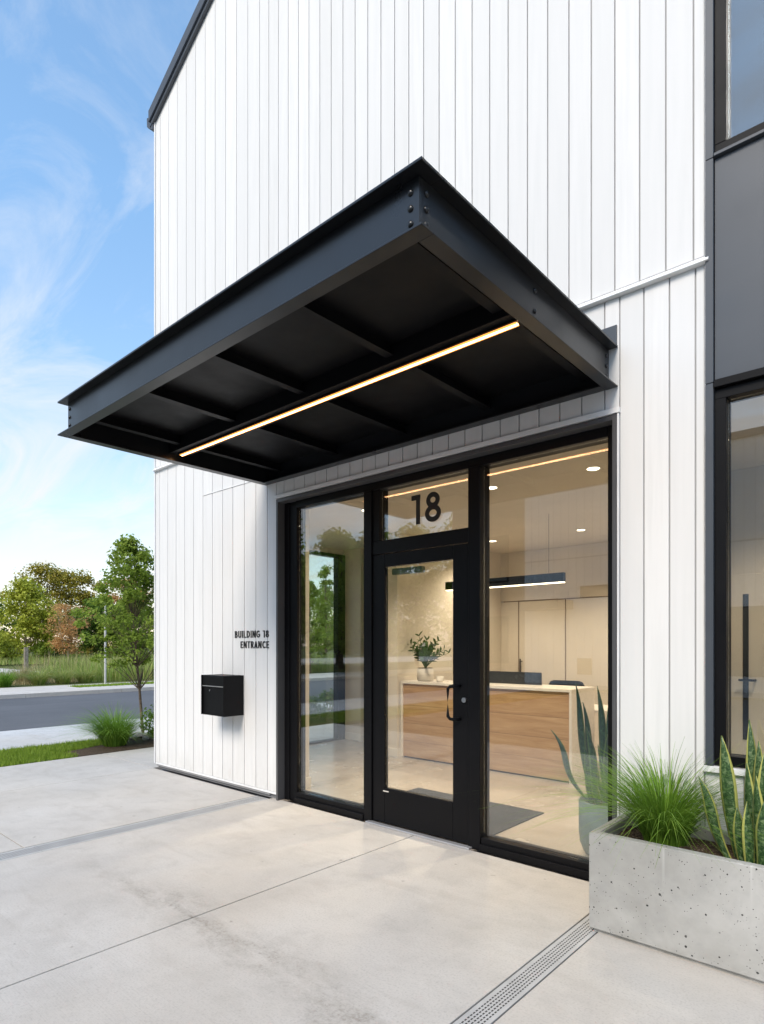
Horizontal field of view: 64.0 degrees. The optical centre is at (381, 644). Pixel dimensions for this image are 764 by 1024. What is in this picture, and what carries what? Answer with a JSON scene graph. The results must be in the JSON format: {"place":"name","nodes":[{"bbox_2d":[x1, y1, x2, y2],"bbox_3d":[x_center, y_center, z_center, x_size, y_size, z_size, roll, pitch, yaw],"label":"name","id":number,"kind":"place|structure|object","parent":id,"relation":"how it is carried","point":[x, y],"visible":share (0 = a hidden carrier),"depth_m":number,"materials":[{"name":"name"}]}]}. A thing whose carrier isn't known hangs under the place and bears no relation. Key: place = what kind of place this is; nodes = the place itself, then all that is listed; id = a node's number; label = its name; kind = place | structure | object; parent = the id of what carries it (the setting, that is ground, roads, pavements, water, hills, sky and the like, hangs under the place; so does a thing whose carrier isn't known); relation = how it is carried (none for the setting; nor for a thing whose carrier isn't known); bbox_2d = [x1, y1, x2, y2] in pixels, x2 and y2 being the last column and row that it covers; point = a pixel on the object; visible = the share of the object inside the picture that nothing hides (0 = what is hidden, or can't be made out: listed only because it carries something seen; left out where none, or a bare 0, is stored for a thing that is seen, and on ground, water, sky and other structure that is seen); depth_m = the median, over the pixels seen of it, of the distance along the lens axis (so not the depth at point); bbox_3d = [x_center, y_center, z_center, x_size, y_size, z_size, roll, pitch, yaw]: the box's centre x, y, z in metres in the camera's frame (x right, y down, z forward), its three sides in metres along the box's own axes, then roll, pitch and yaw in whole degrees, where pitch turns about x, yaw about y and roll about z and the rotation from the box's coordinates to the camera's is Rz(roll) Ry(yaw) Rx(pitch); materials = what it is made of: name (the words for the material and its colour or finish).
{"place":"outdoors","nodes":[
{"label":"outdoors","id":0,"kind":"place"},
{"bbox_2d":[0,667,31,686],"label":"ornamental grass","id":1,"kind":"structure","parent":0,"point":[6,680],"depth_m":22.11,"materials":[{"name":"green plant"}]},
{"bbox_2d":[0,668,43,674],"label":"path","id":2,"kind":"structure","parent":0,"point":[1,669],"depth_m":36.46,"materials":[{"name":"concrete"}]},
{"bbox_2d":[0,737,128,766],"bbox_3d":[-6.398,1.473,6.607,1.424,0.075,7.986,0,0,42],"label":"lawn","id":3,"kind":"structure","parent":0,"point":[17,755],"depth_m":8.45,"materials":[{"name":"green plant"}]},
{"bbox_2d":[65,738,153,756],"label":"mulch","id":4,"kind":"object","parent":3,"relation":"on","point":[103,749],"visible":0.3,"depth_m":8.84,"materials":[{"name":"soil"}]},
{"bbox_2d":[70,534,153,732],"bbox_3d":[-4.151,-0.172,10.159,1.905,3.349,1.784,0,0,-13],"label":"street tree","id":5,"kind":"object","parent":4,"relation":"on","point":[132,597],"visible":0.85,"depth_m":9.99,"materials":[{"name":"green plant"}]},
{"bbox_2d":[134,732,141,737],"bbox_3d":[-3.937,1.465,9.854,0.181,0.114,0.143,0,0,42],"label":"stone","id":6,"kind":"object","parent":4,"relation":"on","point":[138,734],"visible":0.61,"depth_m":9.81,"materials":[{"name":"grey stone"}]},
{"bbox_2d":[138,705,153,737],"bbox_3d":[-3.373,1.184,9.695,0.945,0.637,0.908,0,0,-20],"label":"bush","id":7,"kind":"object","parent":4,"relation":"on","point":[151,718],"visible":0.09,"depth_m":9.48,"materials":[{"name":"green plant"}]},
{"bbox_2d":[142,732,152,738],"bbox_3d":[-3.759,1.461,9.831,0.201,0.127,0.158,0,0,-2],"label":"stone","id":8,"kind":"object","parent":4,"relation":"on","point":[146,734],"visible":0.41,"depth_m":9.77,"materials":[{"name":"grey stone"}]},
{"bbox_2d":[47,702,153,746],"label":"fountain grass","id":9,"kind":"object","parent":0,"point":[117,731],"depth_m":9.00,"materials":[{"name":"green plant"}]},
{"bbox_2d":[70,681,153,687],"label":"verge grass","id":10,"kind":"structure","parent":0,"point":[107,684],"depth_m":22.61,"materials":[{"name":"green plant"}]},
{"bbox_2d":[0,680,333,730],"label":"road","id":11,"kind":"structure","parent":0,"point":[31,712],"depth_m":15.85,"materials":[{"name":"grey asphalt"}]},
{"bbox_2d":[0,702,333,749],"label":"sidewalk","id":12,"kind":"structure","parent":0,"point":[24,737],"depth_m":10.12,"materials":[{"name":"concrete"}]},
{"bbox_2d":[0,673,333,698],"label":"sidewalk","id":13,"kind":"structure","parent":0,"point":[28,692],"depth_m":20.63,"materials":[{"name":"concrete"}]},
{"bbox_2d":[104,584,105,683],"bbox_3d":[-10.420,-0.450,23.015,0.180,3.900,0.180,0,0,42],"label":"lamp pole","id":14,"kind":"object","parent":13,"relation":"on","point":[105,651],"visible":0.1,"depth_m":22.98,"materials":[{"name":"metal"}]},
{"bbox_2d":[0,671,333,687],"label":"bed","id":15,"kind":"object","parent":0,"point":[54,684],"depth_m":24.30,"materials":[{"name":"grey concrete"}]},
{"bbox_2d":[24,647,27,669],"bbox_3d":[-18.415,0.885,31.628,0.180,1.530,0.180,0,0,42],"label":"wooden post","id":16,"kind":"object","parent":15,"relation":"on","point":[25,655],"visible":0.56,"depth_m":31.53,"materials":[{"name":"grey wood"}]},
{"bbox_2d":[1,658,56,682],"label":"ornamental grass","id":17,"kind":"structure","parent":15,"relation":"on","point":[21,670],"depth_m":24.17,"materials":[{"name":"green plant"}]},
{"bbox_2d":[2,672,77,685],"bbox_3d":[-17.059,1.362,25.549,8.673,0.335,6.191,0,0,42],"label":"ground cover","id":18,"kind":"object","parent":15,"relation":"on","point":[17,682],"visible":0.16,"depth_m":23.93,"materials":[{"name":"green plant"}]},
{"bbox_2d":[20,666,64,684],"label":"ornamental grass","id":19,"kind":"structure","parent":15,"relation":"on","point":[38,678],"depth_m":23.45,"materials":[{"name":"green plant"}]},
{"bbox_2d":[36,661,68,679],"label":"ornamental grass","id":20,"kind":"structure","parent":15,"relation":"on","point":[52,668],"depth_m":26.10,"materials":[{"name":"green plant"}]},
{"bbox_2d":[33,666,87,683],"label":"ornamental grass","id":21,"kind":"object","parent":15,"relation":"on","point":[65,678],"depth_m":24.01,"materials":[{"name":"green plant"}]},
{"bbox_2d":[59,663,103,682],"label":"ornamental grass","id":22,"kind":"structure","parent":15,"relation":"on","point":[84,678],"depth_m":24.60,"materials":[{"name":"green plant"}]},
{"bbox_2d":[309,580,333,673],"bbox_3d":[-3.877,-0.924,32.893,2.673,5.151,2.834,0,0,42],"label":"broadleaf tree","id":23,"kind":"object","parent":15,"relation":"on","point":[314,636],"visible":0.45,"depth_m":32.54,"materials":[{"name":"green plant"}]},
{"bbox_2d":[310,565,333,658],"bbox_3d":[-3.667,-1.647,37.659,2.565,6.596,2.924,0,0,42],"label":"broadleaf tree","id":24,"kind":"object","parent":15,"relation":"on","point":[325,571],"visible":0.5,"depth_m":37.25,"materials":[{"name":"green plant"}]},
{"bbox_2d":[0,647,333,670],"bbox_3d":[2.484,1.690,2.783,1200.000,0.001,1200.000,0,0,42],"label":"ground","id":25,"kind":"structure","parent":0,"point":[8,666],"depth_m":50.44,"materials":[{"name":"green plant"}]},
{"bbox_2d":[0,598,17,640],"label":"broadleaf tree","id":26,"kind":"object","parent":25,"relation":"on","point":[5,624],"visible":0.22,"depth_m":64.56,"materials":[{"name":"green plant"}]},
{"bbox_2d":[0,630,32,660],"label":"shrub","id":27,"kind":"object","parent":25,"relation":"on","point":[10,652],"visible":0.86,"depth_m":51.38,"materials":[{"name":"green plant"}]},
{"bbox_2d":[0,576,66,652],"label":"broadleaf tree","id":28,"kind":"object","parent":25,"relation":"on","point":[31,597],"visible":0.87,"depth_m":55.21,"materials":[{"name":"green plant"}]},
{"bbox_2d":[0,562,88,637],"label":"broadleaf tree","id":29,"kind":"object","parent":25,"relation":"on","point":[52,575],"visible":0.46,"depth_m":71.76,"materials":[{"name":"green plant"}]},
{"bbox_2d":[28,637,86,659],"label":"shrub","id":30,"kind":"object","parent":25,"relation":"on","point":[38,650],"visible":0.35,"depth_m":55.46,"materials":[{"name":"green plant"}]},
{"bbox_2d":[40,603,95,661],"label":"bare tree","id":31,"kind":"object","parent":25,"relation":"on","point":[60,643],"visible":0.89,"depth_m":52.42,"materials":[{"name":"brown plant"}]},
{"bbox_2d":[0,653,153,664],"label":"meadow grass","id":32,"kind":"structure","parent":25,"relation":"on","point":[19,660],"depth_m":50.17,"materials":[{"name":"green plant"}]},
{"bbox_2d":[46,568,119,634],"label":"broadleaf tree","id":33,"kind":"object","parent":25,"relation":"on","point":[80,580],"visible":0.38,"depth_m":72.76,"materials":[{"name":"green plant"}]},
{"bbox_2d":[66,596,121,656],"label":"broadleaf tree","id":34,"kind":"object","parent":25,"relation":"on","point":[92,626],"visible":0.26,"depth_m":58.13,"materials":[{"name":"green plant"}]},
{"bbox_2d":[76,642,120,656],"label":"shrub","id":35,"kind":"object","parent":25,"relation":"on","point":[88,651],"visible":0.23,"depth_m":64.17,"materials":[{"name":"green plant"}]},
{"bbox_2d":[96,604,151,656],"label":"broadleaf tree","id":36,"kind":"object","parent":25,"relation":"on","point":[101,632],"visible":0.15,"depth_m":57.68,"materials":[{"name":"green plant"}]},
{"bbox_2d":[106,578,152,618],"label":"broadleaf tree","id":37,"kind":"object","parent":25,"relation":"on","point":[116,599],"visible":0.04,"depth_m":72.98,"materials":[{"name":"green plant"}]},
{"bbox_2d":[139,618,153,651],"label":"broadleaf tree","id":38,"kind":"object","parent":25,"relation":"on","point":[148,635],"visible":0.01,"depth_m":52.94,"materials":[{"name":"green plant"}]},
{"bbox_2d":[310,585,333,651],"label":"broadleaf tree","id":39,"kind":"object","parent":25,"relation":"on","point":[331,600],"visible":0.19,"depth_m":67.20,"materials":[{"name":"green plant"}]},
{"bbox_2d":[0,0,333,646],"label":"sky","id":40,"kind":"structure","parent":0,"point":[80,80],"materials":[{"name":"blue"}]},
{"bbox_2d":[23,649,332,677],"bbox_3d":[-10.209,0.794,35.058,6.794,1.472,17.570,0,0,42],"label":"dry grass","id":41,"kind":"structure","parent":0,"point":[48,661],"depth_m":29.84,"materials":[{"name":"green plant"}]},
{"bbox_2d":[47,651,333,681],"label":"tall grass","id":42,"kind":"structure","parent":0,"point":[327,665],"depth_m":27.24,"materials":[{"name":"green plant"}]},
{"bbox_2d":[309,714,333,725],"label":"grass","id":43,"kind":"structure","parent":0,"point":[318,721],"depth_m":12.10,"materials":[{"name":"green plant"}]},
{"bbox_2d":[309,694,326,718],"bbox_3d":[-1.663,1.184,11.991,1.086,0.637,1.045,0,0,-20],"label":"bush","id":44,"kind":"object","parent":43,"relation":"on","point":[314,701],"visible":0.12,"depth_m":11.87,"materials":[{"name":"green plant"}]},
{"bbox_2d":[312,688,333,718],"bbox_3d":[-0.994,1.184,12.432,1.045,0.637,1.086,0,0,13],"label":"bush","id":45,"kind":"object","parent":43,"relation":"on","point":[327,698],"visible":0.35,"depth_m":12.31,"materials":[{"name":"green plant"}]},
{"bbox_2d":[319,598,333,650],"bbox_3d":[-0.322,-0.172,14.020,1.873,3.349,2.001,0,0,-38],"label":"street tree","id":46,"kind":"object","parent":43,"relation":"on","point":[330,639],"visible":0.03,"depth_m":14.01,"materials":[{"name":"green plant"}]},
{"bbox_2d":[160,769,588,881],"bbox_3d":[14.632,1.597,16.000,17.480,0.125,44.100,0,0,42],"label":"paving bed","id":47,"kind":"object","parent":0,"point":[240,790],"depth_m":5.85,"materials":[{"name":"grey concrete"}]},
{"bbox_2d":[0,723,763,1023],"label":"pavement","id":48,"kind":"structure","parent":0,"point":[271,911],"depth_m":3.29,"materials":[{"name":"grey concrete"}]},
{"bbox_2d":[0,796,267,860],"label":"trench drain","id":49,"kind":"object","parent":48,"relation":"in","point":[4,856],"visible":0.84,"depth_m":4.98,"materials":[{"name":"grey concrete"}]},
{"bbox_2d":[147,0,763,879],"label":"white building","id":50,"kind":"structure","parent":48,"relation":"on","point":[599,164],"depth_m":4.92,"materials":[{"name":"white metal"}]},
{"bbox_2d":[201,674,243,716],"bbox_3d":[-1.648,0.514,6.307,0.405,0.408,0.244,0,0,42],"label":"mailbox","id":51,"kind":"object","parent":50,"relation":"attached to","point":[222,695],"visible":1,"depth_m":6.21,"materials":[{"name":"black metal"}]},
{"bbox_2d":[203,686,222,715],"bbox_3d":[-1.711,0.568,6.236,0.389,0.285,0.010,0,0,42],"label":"door","id":52,"kind":"structure","parent":51,"relation":"in","point":[213,699],"depth_m":6.24,"materials":[{"name":"black metal"}]},
{"bbox_2d":[235,630,268,647],"bbox_3d":[-1.318,-0.055,6.172,0.564,0.179,0.010,0,0,42],"label":"wall lettering","id":53,"kind":"object","parent":50,"relation":"attached to","point":[254,633],"depth_m":6.15},
{"bbox_2d":[309,550,344,744],"bbox_3d":[-1.339,0.035,8.913,0.110,2.906,2.151,0,0,42],"label":"side window","id":54,"kind":"structure","parent":50,"relation":"in","point":[339,560],"depth_m":9.60,"materials":[{"name":"black metal"}]},
{"bbox_2d":[57,156,617,485],"bbox_3d":[-0.497,-1.758,4.146,3.455,0.379,1.934,0,0,42],"label":"entrance canopy","id":55,"kind":"object","parent":50,"relation":"attached to","point":[419,256],"visible":0.94,"depth_m":3.57,"materials":[{"name":"metal"}]},
{"bbox_2d":[178,318,521,455],"bbox_3d":[-0.509,-1.611,4.114,3.200,0.020,0.056,0,0,42],"label":"led light strip","id":56,"kind":"object","parent":55,"relation":"attached to","point":[477,337],"visible":0.95,"depth_m":3.70,"materials":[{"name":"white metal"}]},
{"bbox_2d":[373,543,467,843],"bbox_3d":[0.294,0.361,4.868,0.165,2.234,0.960,0,0,-42],"label":"front door","id":57,"kind":"structure","parent":50,"relation":"in","point":[445,818],"depth_m":4.81,"materials":[{"name":"black metal"}]},
{"bbox_2d":[411,492,440,524],"bbox_3d":[0.348,-1.085,4.841,0.292,0.235,0.003,0,0,42],"label":"house number","id":58,"kind":"object","parent":50,"relation":"attached to","point":[433,505],"visible":1,"depth_m":4.82,"materials":[{"name":"black metal"}]},
{"bbox_2d":[362,788,543,834],"bbox_3d":[0.607,1.484,5.545,1.420,0.009,0.900,0,0,42],"label":"door mat","id":59,"kind":"object","parent":50,"relation":"in","point":[503,817],"depth_m":5.37,"materials":[{"name":"rubber"}]},
{"bbox_2d":[400,679,594,783],"bbox_3d":[1.337,0.984,7.560,2.395,1.011,0.600,0,0,42],"label":"reception desk","id":60,"kind":"object","parent":50,"relation":"on","point":[524,720],"visible":0.78,"depth_m":7.04,"materials":[{"name":"wood"}]},
{"bbox_2d":[408,631,450,681],"bbox_3d":[0.593,0.143,8.056,0.623,0.670,0.561,0,0,14],"label":"potted plant","id":61,"kind":"object","parent":60,"relation":"on","point":[425,674],"visible":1,"depth_m":8.04,"materials":[{"name":"green plant"}]},
{"bbox_2d":[436,676,443,681],"bbox_3d":[0.749,0.442,7.897,0.104,0.072,0.104,0,0,42],"label":"candle cup","id":62,"kind":"object","parent":60,"relation":"on","point":[439,678],"visible":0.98,"depth_m":7.86,"materials":[{"name":"white ceramic"}]},
{"bbox_2d":[490,671,541,690],"bbox_3d":[1.609,0.550,7.599,0.840,0.440,0.180,0,0,42],"label":"monitor","id":63,"kind":"object","parent":60,"relation":"on","point":[531,678],"visible":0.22,"depth_m":7.50,"materials":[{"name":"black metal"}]},
{"bbox_2d":[445,572,565,590],"bbox_3d":[1.443,-1.100,7.398,1.620,0.800,0.060,0,0,42],"label":"pendant lamp","id":64,"kind":"object","parent":50,"relation":"hanging from","point":[541,579],"visible":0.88,"depth_m":7.15,"materials":[{"name":"black metal"}]},
{"bbox_2d":[548,680,584,692],"bbox_3d":[2.230,0.971,7.634,0.565,1.034,0.627,0,0,42],"label":"office chair","id":65,"kind":"object","parent":50,"relation":"on","point":[564,682],"visible":0.16,"depth_m":7.80,"materials":[{"name":"fabric"}]},
{"bbox_2d":[551,683,607,854],"bbox_3d":[1.526,0.860,4.388,0.630,1.259,0.372,0,0,42],"label":"snake plant","id":66,"kind":"object","parent":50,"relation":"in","point":[586,746],"visible":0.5,"depth_m":4.37,"materials":[{"name":"green plant"}]},
{"bbox_2d":[585,466,600,470],"bbox_3d":[1.795,-1.497,5.194,0.128,0.006,0.128,0,0,42],"label":"downlight","id":67,"kind":"object","parent":50,"relation":"attached to","point":[594,468],"visible":1,"depth_m":5.18,"materials":[{"name":"white"}]},
{"bbox_2d":[715,378,763,767],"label":"window","id":68,"kind":"structure","parent":50,"relation":"in","point":[725,396],"depth_m":3.35,"materials":[{"name":"black metal"}]},
{"bbox_2d":[715,0,763,151],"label":"window","id":69,"kind":"structure","parent":50,"relation":"in","point":[723,138],"depth_m":3.35,"materials":[{"name":"black metal"}]},
{"bbox_2d":[731,573,763,754],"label":"office door","id":70,"kind":"structure","parent":50,"relation":"in","point":[747,590],"depth_m":5.16,"materials":[{"name":"paint"}]},
{"bbox_2d":[453,915,597,1023],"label":"trench drain","id":71,"kind":"object","parent":48,"relation":"in","point":[494,1006],"visible":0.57,"depth_m":2.75,"materials":[{"name":"grey metal"}]},
{"bbox_2d":[589,814,763,984],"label":"concrete planter","id":72,"kind":"object","parent":48,"relation":"on","point":[681,902],"visible":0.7,"depth_m":2.93,"materials":[{"name":"concrete"}]},
{"bbox_2d":[698,719,763,864],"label":"variegated snake plant","id":73,"kind":"object","parent":72,"relation":"on","point":[754,775],"visible":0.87,"depth_m":2.97,"materials":[{"name":"green plant"}]},
{"bbox_2d":[594,704,607,713],"bbox_3d":[2.651,1.119,7.325,0.700,0.739,0.700,0,0,42],"label":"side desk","id":74,"kind":"object","parent":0,"point":[605,707],"visible":0.01,"depth_m":7.22,"materials":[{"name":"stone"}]},
{"bbox_2d":[480,739,763,873],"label":"fountain grass","id":75,"kind":"object","parent":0,"point":[667,817],"depth_m":3.14,"materials":[{"name":"green plant"}]}
]}

